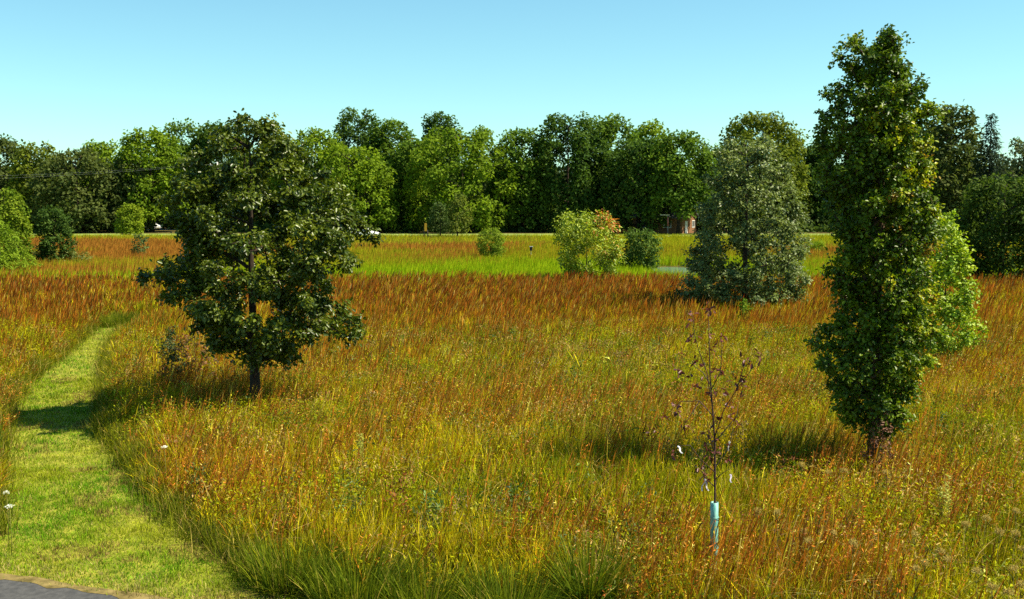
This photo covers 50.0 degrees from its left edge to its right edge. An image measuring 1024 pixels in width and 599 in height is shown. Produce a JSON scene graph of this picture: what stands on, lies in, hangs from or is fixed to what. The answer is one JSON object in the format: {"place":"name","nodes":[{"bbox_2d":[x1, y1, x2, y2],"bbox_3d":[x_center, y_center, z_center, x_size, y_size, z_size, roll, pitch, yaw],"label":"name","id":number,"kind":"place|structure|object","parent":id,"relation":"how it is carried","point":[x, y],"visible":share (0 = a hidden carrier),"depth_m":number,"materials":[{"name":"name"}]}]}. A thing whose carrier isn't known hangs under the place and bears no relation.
{"place":"outdoors","nodes":[
{"label":"outdoors","id":0,"kind":"place"},
{"bbox_2d":[0,579,118,598],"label":"trail","id":1,"kind":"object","parent":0,"point":[10,589],"depth_m":16.59,"materials":[{"name":"asphalt"}]},
{"bbox_2d":[0,573,169,598],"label":"verge","id":2,"kind":"structure","parent":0,"point":[50,584],"depth_m":16.84,"materials":[{"name":"gravel"}]},
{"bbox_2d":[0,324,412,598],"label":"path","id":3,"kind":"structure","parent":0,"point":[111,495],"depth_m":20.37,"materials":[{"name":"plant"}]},
{"bbox_2d":[4,490,9,540],"bbox_3d":[-8.677,3.769,18.877,0.110,0.986,0.110,-1,5,-10],"label":"white wildflower","id":4,"kind":"object","parent":3,"relation":"on","point":[7,510],"visible":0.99,"depth_m":18.87,"materials":[{"name":"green plant"}]},
{"bbox_2d":[5,504,13,554],"bbox_3d":[-8.399,3.865,18.375,0.133,0.889,0.154,2,6,21],"label":"white wildflower","id":5,"kind":"object","parent":3,"relation":"on","point":[10,506],"visible":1,"depth_m":18.37,"materials":[{"name":"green plant"}]},
{"bbox_2d":[73,234,833,235],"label":"road","id":6,"kind":"structure","parent":0,"point":[447,234],"depth_m":176.60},
{"bbox_2d":[112,202,144,235],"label":"tree","id":7,"kind":"object","parent":6,"relation":"on","point":[127,227],"visible":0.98,"depth_m":163.98,"materials":[{"name":"green plant"}]},
{"bbox_2d":[426,199,449,234],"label":"tree","id":8,"kind":"object","parent":6,"relation":"on","point":[437,209],"visible":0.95,"depth_m":157.28,"materials":[{"name":"green plant"}]},
{"bbox_2d":[637,128,720,233],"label":"broadleaf tree","id":9,"kind":"object","parent":6,"relation":"on","point":[692,193],"visible":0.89,"depth_m":176.54,"materials":[{"name":"green plant"}]},
{"bbox_2d":[0,272,1023,598],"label":"meadow grass","id":10,"kind":"structure","parent":0,"point":[514,552],"depth_m":22.64,"materials":[{"name":"plant"}]},
{"bbox_2d":[0,336,1023,598],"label":"broken stems","id":11,"kind":"object","parent":10,"relation":"on","point":[598,462],"visible":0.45,"depth_m":22.47,"materials":[{"name":"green plant"}]},
{"bbox_2d":[0,232,1023,284],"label":"field grass","id":12,"kind":"structure","parent":0,"point":[409,253],"depth_m":100.02,"materials":[{"name":"plant"}]},
{"bbox_2d":[0,0,1023,169],"label":"sky","id":13,"kind":"structure","parent":0,"point":[73,72],"materials":[{"name":"blue"}]},
{"bbox_2d":[0,227,1023,598],"bbox_3d":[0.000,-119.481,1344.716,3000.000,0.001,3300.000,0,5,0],"label":"ground","id":14,"kind":"structure","parent":0,"point":[483,459],"depth_m":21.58,"materials":[{"name":"brown plant"}]},
{"bbox_2d":[0,133,33,208],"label":"broadleaf tree","id":15,"kind":"object","parent":14,"relation":"on","point":[7,150],"visible":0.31,"depth_m":201.37,"materials":[{"name":"green plant"}]},
{"bbox_2d":[0,186,34,263],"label":"round tree","id":16,"kind":"object","parent":14,"relation":"on","point":[18,223],"visible":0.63,"depth_m":91.42,"materials":[{"name":"green plant"}]},
{"bbox_2d":[0,214,42,273],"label":"feathery tree","id":17,"kind":"object","parent":14,"relation":"on","point":[10,258],"visible":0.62,"depth_m":83.97,"materials":[{"name":"green plant"}]},
{"bbox_2d":[4,139,69,229],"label":"broadleaf tree","id":18,"kind":"object","parent":14,"relation":"on","point":[17,170],"visible":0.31,"depth_m":188.46,"materials":[{"name":"green plant"}]},
{"bbox_2d":[27,243,59,259],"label":"weed thicket","id":19,"kind":"object","parent":14,"relation":"on","point":[33,253],"visible":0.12,"depth_m":95.91,"materials":[{"name":"green plant"}]},
{"bbox_2d":[33,204,78,263],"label":"tree","id":20,"kind":"object","parent":14,"relation":"on","point":[47,226],"visible":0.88,"depth_m":93.44,"materials":[{"name":"green plant"}]},
{"bbox_2d":[0,306,138,539],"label":"edge grass","id":21,"kind":"structure","parent":14,"relation":"on","point":[8,431],"depth_m":32.28,"materials":[{"name":"plant"}]},
{"bbox_2d":[57,248,91,262],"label":"weed thicket","id":22,"kind":"object","parent":14,"relation":"on","point":[81,257],"visible":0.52,"depth_m":93.95,"materials":[{"name":"green plant"}]},
{"bbox_2d":[25,146,125,233],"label":"broadleaf tree","id":23,"kind":"object","parent":14,"relation":"on","point":[83,208],"visible":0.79,"depth_m":181.30,"materials":[{"name":"green plant"}]},
{"bbox_2d":[71,138,121,229],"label":"broadleaf tree","id":24,"kind":"object","parent":14,"relation":"on","point":[103,150],"visible":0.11,"depth_m":196.62,"materials":[{"name":"green plant"}]},
{"bbox_2d":[92,311,142,327],"bbox_3d":[-18.442,0.890,51.334,2.715,0.687,2.706,0,5,0],"label":"grass tussock","id":25,"kind":"object","parent":14,"relation":"on","point":[110,322],"depth_m":50.99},
{"bbox_2d":[97,157,162,232],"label":"broadleaf tree","id":26,"kind":"object","parent":14,"relation":"on","point":[128,185],"visible":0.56,"depth_m":184.48,"materials":[{"name":"green plant"}]},
{"bbox_2d":[130,233,148,256],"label":"shrub","id":27,"kind":"object","parent":14,"relation":"on","point":[142,241],"visible":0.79,"depth_m":104.79,"materials":[{"name":"green plant"}]},
{"bbox_2d":[109,125,191,231],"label":"broadleaf tree","id":28,"kind":"object","parent":14,"relation":"on","point":[141,149],"visible":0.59,"depth_m":185.29,"materials":[{"name":"green plant"}]},
{"bbox_2d":[157,325,186,384],"bbox_3d":[-10.053,1.852,32.471,0.883,2.277,1.085,0,5,0],"label":"weedy shrub","id":29,"kind":"object","parent":14,"relation":"on","point":[168,334],"visible":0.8,"depth_m":32.23,"materials":[{"name":"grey plant"}]},
{"bbox_2d":[152,117,211,226],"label":"broadleaf tree","id":30,"kind":"object","parent":14,"relation":"on","point":[184,148],"visible":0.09,"depth_m":202.20,"materials":[{"name":"green plant"}]},
{"bbox_2d":[170,331,218,384],"bbox_3d":[-9.426,1.883,32.790,1.328,2.156,1.591,3,6,29],"label":"weedy shrub","id":31,"kind":"object","parent":14,"relation":"on","point":[186,356],"visible":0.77,"depth_m":32.70,"materials":[{"name":"green plant"}]},
{"bbox_2d":[80,312,349,598],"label":"edge grass","id":32,"kind":"structure","parent":14,"relation":"on","point":[197,529],"depth_m":21.48,"materials":[{"name":"plant"}]},
{"bbox_2d":[188,119,253,215],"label":"broadleaf tree","id":33,"kind":"object","parent":14,"relation":"on","point":[204,133],"visible":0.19,"depth_m":199.93,"materials":[{"name":"green plant"}]},
{"bbox_2d":[131,108,386,407],"bbox_3d":[-6.796,-0.894,29.317,6.822,8.340,5.822,0,5,0],"label":"oak tree","id":34,"kind":"object","parent":14,"relation":"on","point":[208,240],"visible":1,"depth_m":28.59,"materials":[{"name":"green plant"}]},
{"bbox_2d":[238,112,308,224],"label":"broadleaf tree","id":35,"kind":"object","parent":14,"relation":"on","point":[265,172],"visible":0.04,"depth_m":196.66,"materials":[{"name":"green plant"}]},
{"bbox_2d":[232,525,360,598],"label":"grass tussock","id":36,"kind":"object","parent":14,"relation":"on","point":[264,585],"depth_m":16.71,"materials":[{"name":"plant"}]},
{"bbox_2d":[267,126,355,230],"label":"broadleaf tree","id":37,"kind":"object","parent":14,"relation":"on","point":[311,138],"visible":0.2,"depth_m":186.00,"materials":[{"name":"green plant"}]},
{"bbox_2d":[309,140,401,231],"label":"broadleaf tree","id":38,"kind":"object","parent":14,"relation":"on","point":[378,197],"visible":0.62,"depth_m":181.68,"materials":[{"name":"green plant"}]},
{"bbox_2d":[286,535,433,598],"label":"grass tussock","id":39,"kind":"object","parent":14,"relation":"on","point":[349,585],"depth_m":16.24,"materials":[{"name":"plant"}]},
{"bbox_2d":[355,433,364,468],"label":"leafy goldenrod","id":40,"kind":"object","parent":14,"relation":"on","point":[360,442],"visible":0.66,"depth_m":22.52,"materials":[{"name":"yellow plant"}]},
{"bbox_2d":[332,106,389,203],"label":"broadleaf tree","id":41,"kind":"object","parent":14,"relation":"on","point":[348,134],"visible":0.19,"depth_m":207.78,"materials":[{"name":"green plant"}]},
{"bbox_2d":[357,116,416,219],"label":"broadleaf tree","id":42,"kind":"object","parent":14,"relation":"on","point":[380,138],"visible":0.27,"depth_m":203.59,"materials":[{"name":"green plant"}]},
{"bbox_2d":[383,136,450,225],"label":"broadleaf tree","id":43,"kind":"object","parent":14,"relation":"on","point":[404,156],"visible":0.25,"depth_m":192.42,"materials":[{"name":"green plant"}]},
{"bbox_2d":[372,550,496,598],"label":"grass tussock","id":44,"kind":"object","parent":14,"relation":"on","point":[433,592],"depth_m":16.12,"materials":[{"name":"plant"}]},
{"bbox_2d":[417,111,465,193],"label":"broadleaf tree","id":45,"kind":"object","parent":14,"relation":"on","point":[433,122],"visible":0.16,"depth_m":216.70,"materials":[{"name":"green plant"}]},
{"bbox_2d":[444,193,472,236],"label":"tree","id":46,"kind":"object","parent":14,"relation":"on","point":[453,225],"visible":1,"depth_m":153.18,"materials":[{"name":"green plant"}]},
{"bbox_2d":[400,124,521,232],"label":"broadleaf tree","id":47,"kind":"object","parent":14,"relation":"on","point":[476,142],"visible":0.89,"depth_m":182.94,"materials":[{"name":"green plant"}]},
{"bbox_2d":[475,226,506,258],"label":"bush","id":48,"kind":"object","parent":14,"relation":"on","point":[495,247],"visible":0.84,"depth_m":101.55,"materials":[{"name":"green plant"}]},
{"bbox_2d":[1,159,1021,209],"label":"distant wood","id":49,"kind":"object","parent":14,"relation":"on","point":[485,186],"depth_m":225.47,"materials":[{"name":"green plant"}]},
{"bbox_2d":[0,316,1023,598],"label":"forb foliage","id":50,"kind":"object","parent":14,"relation":"on","point":[664,384],"visible":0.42,"depth_m":25.21,"materials":[{"name":"green plant"}]},
{"bbox_2d":[0,321,1023,598],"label":"meadow weeds","id":51,"kind":"object","parent":14,"relation":"on","point":[434,503],"visible":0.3,"depth_m":24.84,"materials":[{"name":"green plant"}]},
{"bbox_2d":[0,198,1023,232],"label":"undergrowth","id":52,"kind":"object","parent":14,"relation":"on","point":[400,228],"visible":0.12,"depth_m":188.23,"materials":[{"name":"plant"}]},
{"bbox_2d":[448,553,583,598],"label":"grass tussock","id":53,"kind":"object","parent":14,"relation":"on","point":[490,587],"depth_m":15.92,"materials":[{"name":"plant"}]},
{"bbox_2d":[486,126,558,230],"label":"broadleaf tree","id":54,"kind":"object","parent":14,"relation":"on","point":[515,155],"visible":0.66,"depth_m":186.01,"materials":[{"name":"green plant"}]},
{"bbox_2d":[525,111,618,232],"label":"broadleaf tree","id":55,"kind":"object","parent":14,"relation":"on","point":[576,144],"visible":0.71,"depth_m":185.06,"materials":[{"name":"green plant"}]},
{"bbox_2d":[551,208,628,281],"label":"bush","id":56,"kind":"object","parent":14,"relation":"on","point":[584,227],"visible":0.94,"depth_m":72.72,"materials":[{"name":"green plant"}]},
{"bbox_2d":[533,525,649,598],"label":"grass tussock","id":57,"kind":"object","parent":14,"relation":"on","point":[599,583],"depth_m":15.88,"materials":[{"name":"plant"}]},
{"bbox_2d":[569,112,646,225],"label":"broadleaf tree","id":58,"kind":"object","parent":14,"relation":"on","point":[611,128],"visible":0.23,"depth_m":191.10,"materials":[{"name":"green plant"}]},
{"bbox_2d":[595,137,683,232],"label":"broadleaf tree","id":59,"kind":"object","parent":14,"relation":"on","point":[613,204],"visible":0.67,"depth_m":181.48,"materials":[{"name":"green plant"}]},
{"bbox_2d":[619,227,663,270],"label":"bush","id":60,"kind":"object","parent":14,"relation":"on","point":[639,244],"visible":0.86,"depth_m":86.44,"materials":[{"name":"green plant"}]},
{"bbox_2d":[627,118,682,187],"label":"broadleaf tree","id":61,"kind":"object","parent":14,"relation":"on","point":[644,131],"visible":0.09,"depth_m":206.56,"materials":[{"name":"green plant"}]},
{"bbox_2d":[630,209,698,233],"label":"brown house","id":62,"kind":"structure","parent":14,"relation":"on","point":[688,225],"depth_m":183.32,"materials":[{"name":"brick"}]},
{"bbox_2d":[685,221,687,232],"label":"side door","id":63,"kind":"structure","parent":62,"relation":"in","point":[686,222],"depth_m":182.86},
{"bbox_2d":[646,301,761,502],"bbox_3d":[3.005,2.213,17.294,1.734,4.379,0.927,0,5,0],"label":"sapling","id":64,"kind":"object","parent":14,"relation":"on","point":[680,372],"visible":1,"depth_m":17.25,"materials":[{"name":"red plant"}]},
{"bbox_2d":[689,143,733,227],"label":"broadleaf tree","id":65,"kind":"object","parent":14,"relation":"on","point":[714,149],"visible":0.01,"depth_m":203.54,"materials":[{"name":"green plant"}]},
{"bbox_2d":[709,501,718,573],"bbox_3d":[3.212,3.792,17.428,0.148,1.171,0.148,0,5,0],"label":"tree guard","id":66,"kind":"object","parent":14,"relation":"on","point":[714,516],"visible":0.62,"depth_m":17.37,"materials":[{"name":"teal plastic"}]},
{"bbox_2d":[668,133,814,308],"bbox_3d":[11.982,-3.801,55.728,7.347,9.223,6.606,-5,7,-43],"label":"pin oak","id":67,"kind":"object","parent":14,"relation":"on","point":[749,190],"visible":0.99,"depth_m":54.88,"materials":[{"name":"green plant"}]},
{"bbox_2d":[736,298,753,320],"bbox_3d":[10.487,0.665,49.252,0.887,1.521,0.714,0,5,0],"label":"seedling","id":68,"kind":"object","parent":14,"relation":"on","point":[743,306],"visible":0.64,"depth_m":49.17,"materials":[{"name":"green plant"}]},
{"bbox_2d":[755,507,761,533],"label":"seeded goldenrod","id":69,"kind":"object","parent":14,"relation":"on","point":[760,510],"visible":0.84,"depth_m":17.36,"materials":[{"name":"beige plant"}]},
{"bbox_2d":[716,111,812,229],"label":"broadleaf tree","id":70,"kind":"object","parent":14,"relation":"on","point":[788,140],"visible":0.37,"depth_m":187.25,"materials":[{"name":"green plant"}]},
{"bbox_2d":[774,508,785,557],"bbox_3d":[4.058,3.809,16.791,0.168,1.295,0.191,-4,7,-37],"label":"seeded goldenrod","id":71,"kind":"object","parent":14,"relation":"on","point":[777,512],"visible":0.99,"depth_m":16.76,"materials":[{"name":"beige plant"}]},
{"bbox_2d":[735,413,851,471],"bbox_3d":[6.110,3.175,23.880,2.826,1.240,2.894,0,5,0],"label":"grass tussock","id":72,"kind":"object","parent":14,"relation":"on","point":[788,442],"depth_m":23.81,"materials":[{"name":"plant"}]},
{"bbox_2d":[797,461,805,474],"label":"seeded goldenrod","id":73,"kind":"object","parent":14,"relation":"on","point":[801,464],"visible":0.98,"depth_m":20.34,"materials":[{"name":"beige plant"}]},
{"bbox_2d":[770,142,837,231],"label":"broadleaf tree","id":74,"kind":"object","parent":14,"relation":"on","point":[811,188],"visible":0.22,"depth_m":191.88,"materials":[{"name":"green plant"}]},
{"bbox_2d":[804,535,813,580],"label":"seeded goldenrod","id":75,"kind":"object","parent":14,"relation":"on","point":[807,540],"visible":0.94,"depth_m":16.07,"materials":[{"name":"beige plant"}]},
{"bbox_2d":[808,239,826,251],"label":"bush","id":76,"kind":"object","parent":14,"relation":"on","point":[815,243],"visible":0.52,"depth_m":111.55,"materials":[{"name":"green plant"}]},
{"bbox_2d":[822,469,833,493],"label":"seeded goldenrod","id":77,"kind":"object","parent":14,"relation":"on","point":[827,471],"visible":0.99,"depth_m":20.05,"materials":[{"name":"beige plant"}]},
{"bbox_2d":[826,527,836,555],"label":"seeded goldenrod","id":78,"kind":"object","parent":14,"relation":"on","point":[832,532],"visible":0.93,"depth_m":16.72,"materials":[{"name":"beige plant"}]},
{"bbox_2d":[837,467,850,513],"bbox_3d":[5.925,3.592,19.649,0.257,1.195,0.161,1,5,6],"label":"seeded goldenrod","id":79,"kind":"object","parent":14,"relation":"on","point":[843,469],"visible":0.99,"depth_m":19.60,"materials":[{"name":"beige plant"}]},
{"bbox_2d":[801,122,900,222],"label":"broadleaf tree","id":80,"kind":"object","parent":14,"relation":"on","point":[835,159],"visible":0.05,"depth_m":193.64,"materials":[{"name":"green plant"}]},
{"bbox_2d":[848,539,857,589],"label":"seeded goldenrod","id":81,"kind":"object","parent":14,"relation":"on","point":[853,542],"visible":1,"depth_m":15.30,"materials":[{"name":"beige plant"}]},
{"bbox_2d":[801,23,952,468],"bbox_3d":[7.523,-0.854,22.677,3.001,9.491,2.705,0,5,0],"label":"columnar tree","id":82,"kind":"object","parent":14,"relation":"on","point":[875,136],"visible":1,"depth_m":22.10,"materials":[{"name":"green plant"}]},
{"bbox_2d":[860,406,904,481],"bbox_3d":[7.498,3.042,22.310,0.869,1.796,0.700,-4,7,-37],"label":"weedy shrub","id":83,"kind":"object","parent":14,"relation":"on","point":[877,439],"visible":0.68,"depth_m":22.23,"materials":[{"name":"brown plant"}]},
{"bbox_2d":[870,123,942,205],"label":"broadleaf tree","id":84,"kind":"object","parent":14,"relation":"on","point":[920,128],"depth_m":197.41,"materials":[{"name":"green plant"}]},
{"bbox_2d":[908,564,919,583],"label":"seeded goldenrod","id":85,"kind":"object","parent":14,"relation":"on","point":[917,567],"visible":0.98,"depth_m":14.86,"materials":[{"name":"beige plant"}]},
{"bbox_2d":[911,530,921,587],"bbox_3d":[5.840,3.938,15.949,0.161,1.195,0.258,0,5,5],"label":"seeded goldenrod","id":86,"kind":"object","parent":14,"relation":"on","point":[915,533],"visible":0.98,"depth_m":15.89,"materials":[{"name":"beige plant"}]},
{"bbox_2d":[919,559,932,596],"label":"seeded goldenrod","id":87,"kind":"object","parent":14,"relation":"on","point":[926,562],"visible":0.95,"depth_m":15.32,"materials":[{"name":"beige plant"}]},
{"bbox_2d":[935,547,946,582],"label":"seeded goldenrod","id":88,"kind":"object","parent":14,"relation":"on","point":[939,550],"visible":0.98,"depth_m":15.83,"materials":[{"name":"beige plant"}]},
{"bbox_2d":[935,474,952,542],"bbox_3d":[7.255,3.622,18.366,0.283,1.376,0.403,0,5,0],"label":"leafy goldenrod","id":89,"kind":"object","parent":14,"relation":"on","point":[945,495],"visible":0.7,"depth_m":18.40,"materials":[{"name":"green plant"}]},
{"bbox_2d":[906,209,988,362],"bbox_3d":[14.746,-0.261,37.124,2.744,5.620,2.431,-3,6,-33],"label":"young tree","id":90,"kind":"object","parent":14,"relation":"on","point":[948,313],"visible":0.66,"depth_m":36.66,"materials":[{"name":"green plant"}]},
{"bbox_2d":[942,555,955,587],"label":"seeded goldenrod","id":91,"kind":"object","parent":14,"relation":"on","point":[947,558],"visible":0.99,"depth_m":15.25,"materials":[{"name":"beige plant"}]},
{"bbox_2d":[914,100,989,232],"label":"broadleaf tree","id":92,"kind":"object","parent":14,"relation":"on","point":[950,151],"visible":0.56,"depth_m":148.64,"materials":[{"name":"green plant"}]},
{"bbox_2d":[959,520,970,566],"bbox_3d":[6.881,3.903,16.720,0.202,1.120,0.192,2,6,20],"label":"seeded goldenrod","id":93,"kind":"object","parent":14,"relation":"on","point":[966,525],"visible":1,"depth_m":16.65,"materials":[{"name":"beige plant"}]},
{"bbox_2d":[968,566,983,587],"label":"seeded goldenrod","id":94,"kind":"object","parent":14,"relation":"on","point":[976,571],"visible":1,"depth_m":14.34,"materials":[{"name":"beige plant"}]},
{"bbox_2d":[942,172,1023,280],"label":"round tree","id":95,"kind":"object","parent":14,"relation":"on","point":[975,208],"visible":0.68,"depth_m":72.51,"materials":[{"name":"green plant"}]},
{"bbox_2d":[980,514,991,577],"bbox_3d":[7.214,3.862,16.756,0.257,1.195,0.161,-2,6,-23],"label":"seeded goldenrod","id":96,"kind":"object","parent":14,"relation":"on","point":[988,517],"visible":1,"depth_m":16.71,"materials":[{"name":"beige plant"}]},
{"bbox_2d":[959,113,1014,241],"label":"spruce tree","id":97,"kind":"object","parent":14,"relation":"on","point":[990,156],"visible":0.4,"depth_m":138.45,"materials":[{"name":"green plant"}]},
{"bbox_2d":[986,581,1000,598],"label":"seeded goldenrod","id":98,"kind":"object","parent":14,"relation":"on","point":[994,587],"visible":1,"depth_m":13.55,"materials":[{"name":"beige plant"}]},
{"bbox_2d":[993,528,1006,577],"bbox_3d":[7.027,3.898,15.836,0.191,1.295,0.168,-2,6,-17],"label":"seeded goldenrod","id":99,"kind":"object","parent":14,"relation":"on","point":[1000,531],"visible":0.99,"depth_m":15.79,"materials":[{"name":"beige plant"}]},
{"bbox_2d":[989,137,1023,219],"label":"broadleaf tree","id":100,"kind":"object","parent":14,"relation":"on","point":[1020,161],"visible":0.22,"depth_m":188.04,"materials":[{"name":"green plant"}]},
{"bbox_2d":[998,588,1018,598],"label":"seeded goldenrod","id":101,"kind":"object","parent":14,"relation":"on","point":[1006,590],"visible":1,"depth_m":13.57,"materials":[{"name":"beige plant"}]},
{"bbox_2d":[1003,564,1020,598],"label":"seeded goldenrod","id":102,"kind":"object","parent":14,"relation":"on","point":[1013,568],"visible":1,"depth_m":14.64,"materials":[{"name":"beige plant"}]},
{"bbox_2d":[1010,530,1020,581],"bbox_3d":[7.674,3.974,16.707,0.203,0.982,0.171,2,6,20],"label":"seeded goldenrod","id":103,"kind":"object","parent":14,"relation":"on","point":[1018,533],"visible":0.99,"depth_m":16.67,"materials":[{"name":"beige plant"}]},
{"bbox_2d":[1012,507,1022,560],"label":"seeded goldenrod","id":104,"kind":"object","parent":14,"relation":"on","point":[1015,510],"visible":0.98,"depth_m":17.32,"materials":[{"name":"beige plant"}]},
{"bbox_2d":[1015,579,1023,597],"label":"seeded goldenrod","id":105,"kind":"object","parent":14,"relation":"on","point":[1019,584],"visible":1,"depth_m":13.63,"materials":[{"name":"beige plant"}]},
{"bbox_2d":[1017,545,1023,579],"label":"seeded goldenrod","id":106,"kind":"object","parent":14,"relation":"on","point":[1022,550],"visible":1,"depth_m":15.68,"materials":[{"name":"beige plant"}]},
{"bbox_2d":[654,267,696,273],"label":"pond","id":107,"kind":"structure","parent":0,"point":[680,269],"depth_m":91.02,"materials":[{"name":"grey liquid"}]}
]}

